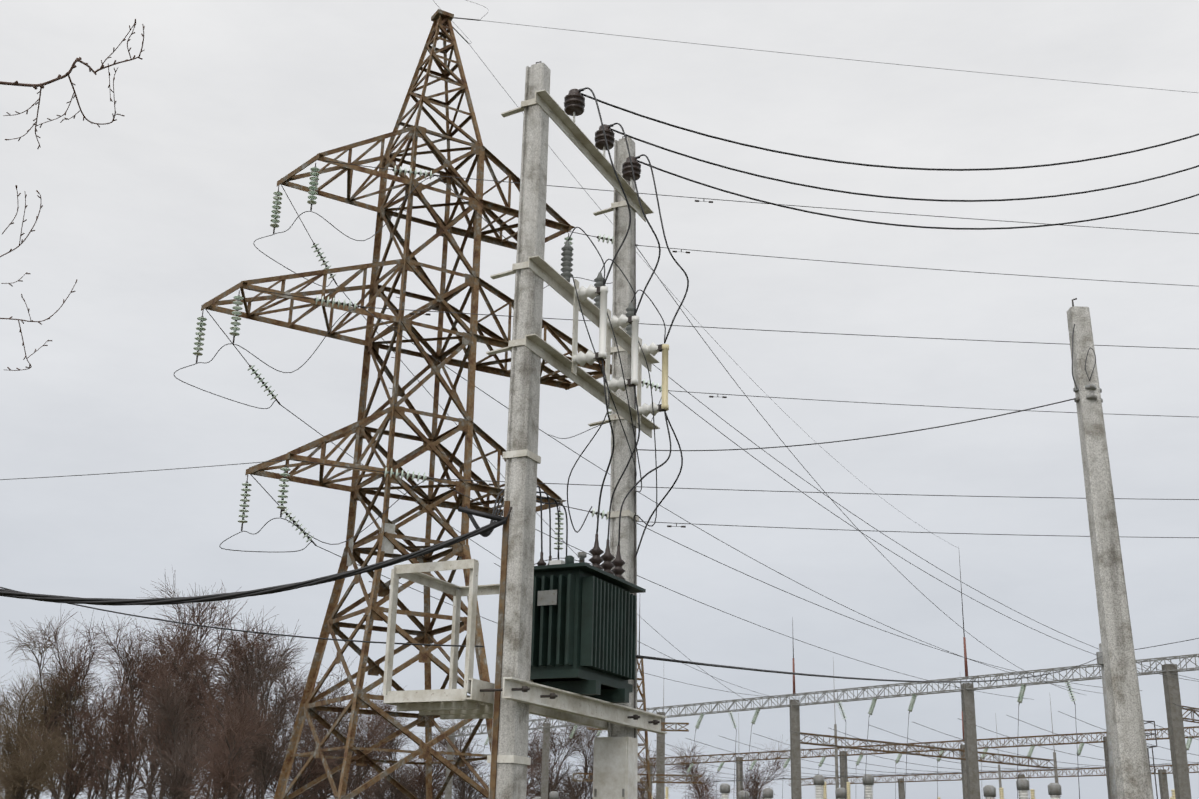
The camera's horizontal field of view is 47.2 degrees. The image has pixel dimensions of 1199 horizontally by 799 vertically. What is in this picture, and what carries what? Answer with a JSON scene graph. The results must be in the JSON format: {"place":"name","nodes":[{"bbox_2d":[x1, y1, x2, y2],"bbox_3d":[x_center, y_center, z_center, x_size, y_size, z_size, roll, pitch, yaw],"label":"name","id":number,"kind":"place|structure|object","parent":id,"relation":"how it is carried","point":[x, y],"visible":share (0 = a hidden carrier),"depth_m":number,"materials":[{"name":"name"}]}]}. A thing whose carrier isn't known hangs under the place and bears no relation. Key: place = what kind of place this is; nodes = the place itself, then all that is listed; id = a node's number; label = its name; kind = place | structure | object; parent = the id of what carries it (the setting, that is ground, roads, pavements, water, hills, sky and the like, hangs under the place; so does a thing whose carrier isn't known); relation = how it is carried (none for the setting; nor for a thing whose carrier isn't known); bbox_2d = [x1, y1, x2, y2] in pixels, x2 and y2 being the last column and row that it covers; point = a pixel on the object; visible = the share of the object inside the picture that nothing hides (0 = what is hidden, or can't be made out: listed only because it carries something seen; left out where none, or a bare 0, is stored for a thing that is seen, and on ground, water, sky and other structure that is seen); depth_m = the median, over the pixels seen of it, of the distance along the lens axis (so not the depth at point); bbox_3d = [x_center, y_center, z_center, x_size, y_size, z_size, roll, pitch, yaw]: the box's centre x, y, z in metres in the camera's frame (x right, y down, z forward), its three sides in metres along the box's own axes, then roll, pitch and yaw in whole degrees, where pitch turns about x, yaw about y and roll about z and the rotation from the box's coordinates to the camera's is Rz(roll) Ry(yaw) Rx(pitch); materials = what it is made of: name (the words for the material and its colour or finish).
{"place":"outdoors","nodes":[
{"label":"outdoors","id":0,"kind":"place"},
{"bbox_2d":[0,19,144,370],"bbox_3d":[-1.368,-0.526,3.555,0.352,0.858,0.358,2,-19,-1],"label":"twigs","id":1,"kind":"object","parent":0,"point":[40,85],"visible":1,"depth_m":3.54,"materials":[{"name":"brown"}]},
{"bbox_2d":[0,0,1198,798],"label":"sky","id":2,"kind":"structure","parent":0,"point":[156,211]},
{"label":"ground","id":3,"kind":"structure","parent":0,"visible":0},
{"bbox_2d":[0,569,790,798],"bbox_3d":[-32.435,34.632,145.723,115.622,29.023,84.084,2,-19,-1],"label":"bare trees","id":4,"kind":"object","parent":3,"relation":"on","point":[242,745],"visible":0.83,"depth_m":129.20,"materials":[{"name":"brown plant"}]},
{"bbox_2d":[193,9,668,798],"bbox_3d":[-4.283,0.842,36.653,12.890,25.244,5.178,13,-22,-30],"label":"lattice tower","id":5,"kind":"structure","parent":3,"relation":"on","point":[387,533],"depth_m":36.06,"materials":[{"name":"metal"}]},
{"bbox_2d":[0,0,1198,703],"bbox_3d":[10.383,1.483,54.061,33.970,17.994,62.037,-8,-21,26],"label":"tower conductors","id":6,"kind":"object","parent":5,"relation":"attached to","point":[702,418],"visible":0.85,"depth_m":40.05,"materials":[{"name":"grey metal"}]},
{"bbox_2d":[383,61,688,798],"bbox_3d":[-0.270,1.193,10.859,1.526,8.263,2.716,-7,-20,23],"label":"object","id":7,"kind":"object","parent":3,"relation":"on","point":[566,648],"visible":1,"depth_m":10.48,"materials":[{"name":"concrete"}]},
{"bbox_2d":[0,88,1198,682],"bbox_3d":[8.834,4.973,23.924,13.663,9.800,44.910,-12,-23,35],"label":"pole wires","id":8,"kind":"object","parent":7,"relation":"attached to","point":[498,520],"visible":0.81,"depth_m":10.85,"materials":[{"name":"black"}]},
{"bbox_2d":[438,556,1198,798],"bbox_3d":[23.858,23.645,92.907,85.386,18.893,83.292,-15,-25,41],"label":"substation portals","id":9,"kind":"object","parent":3,"relation":"on","point":[969,758],"visible":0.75,"depth_m":82.13,"materials":[{"name":"metal"}]},
{"bbox_2d":[475,681,1198,798],"bbox_3d":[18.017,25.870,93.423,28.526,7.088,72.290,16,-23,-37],"label":"insulator strings","id":10,"kind":"object","parent":9,"relation":"hanging from","point":[1019,701],"visible":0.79,"depth_m":88.42,"materials":[{"name":"ceramic"}]},
{"bbox_2d":[533,774,1175,798],"bbox_3d":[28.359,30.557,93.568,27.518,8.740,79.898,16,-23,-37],"label":"substation equipment","id":11,"kind":"object","parent":3,"relation":"on","point":[1054,791],"visible":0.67,"depth_m":88.39,"materials":[{"name":"metal"}]},
{"bbox_2d":[1067,298,1153,798],"bbox_3d":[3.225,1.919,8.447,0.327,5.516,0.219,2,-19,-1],"label":"concrete pole","id":12,"kind":"object","parent":3,"relation":"on","point":[1131,760],"visible":1,"depth_m":8.66,"materials":[{"name":"grey concrete"}]}
]}

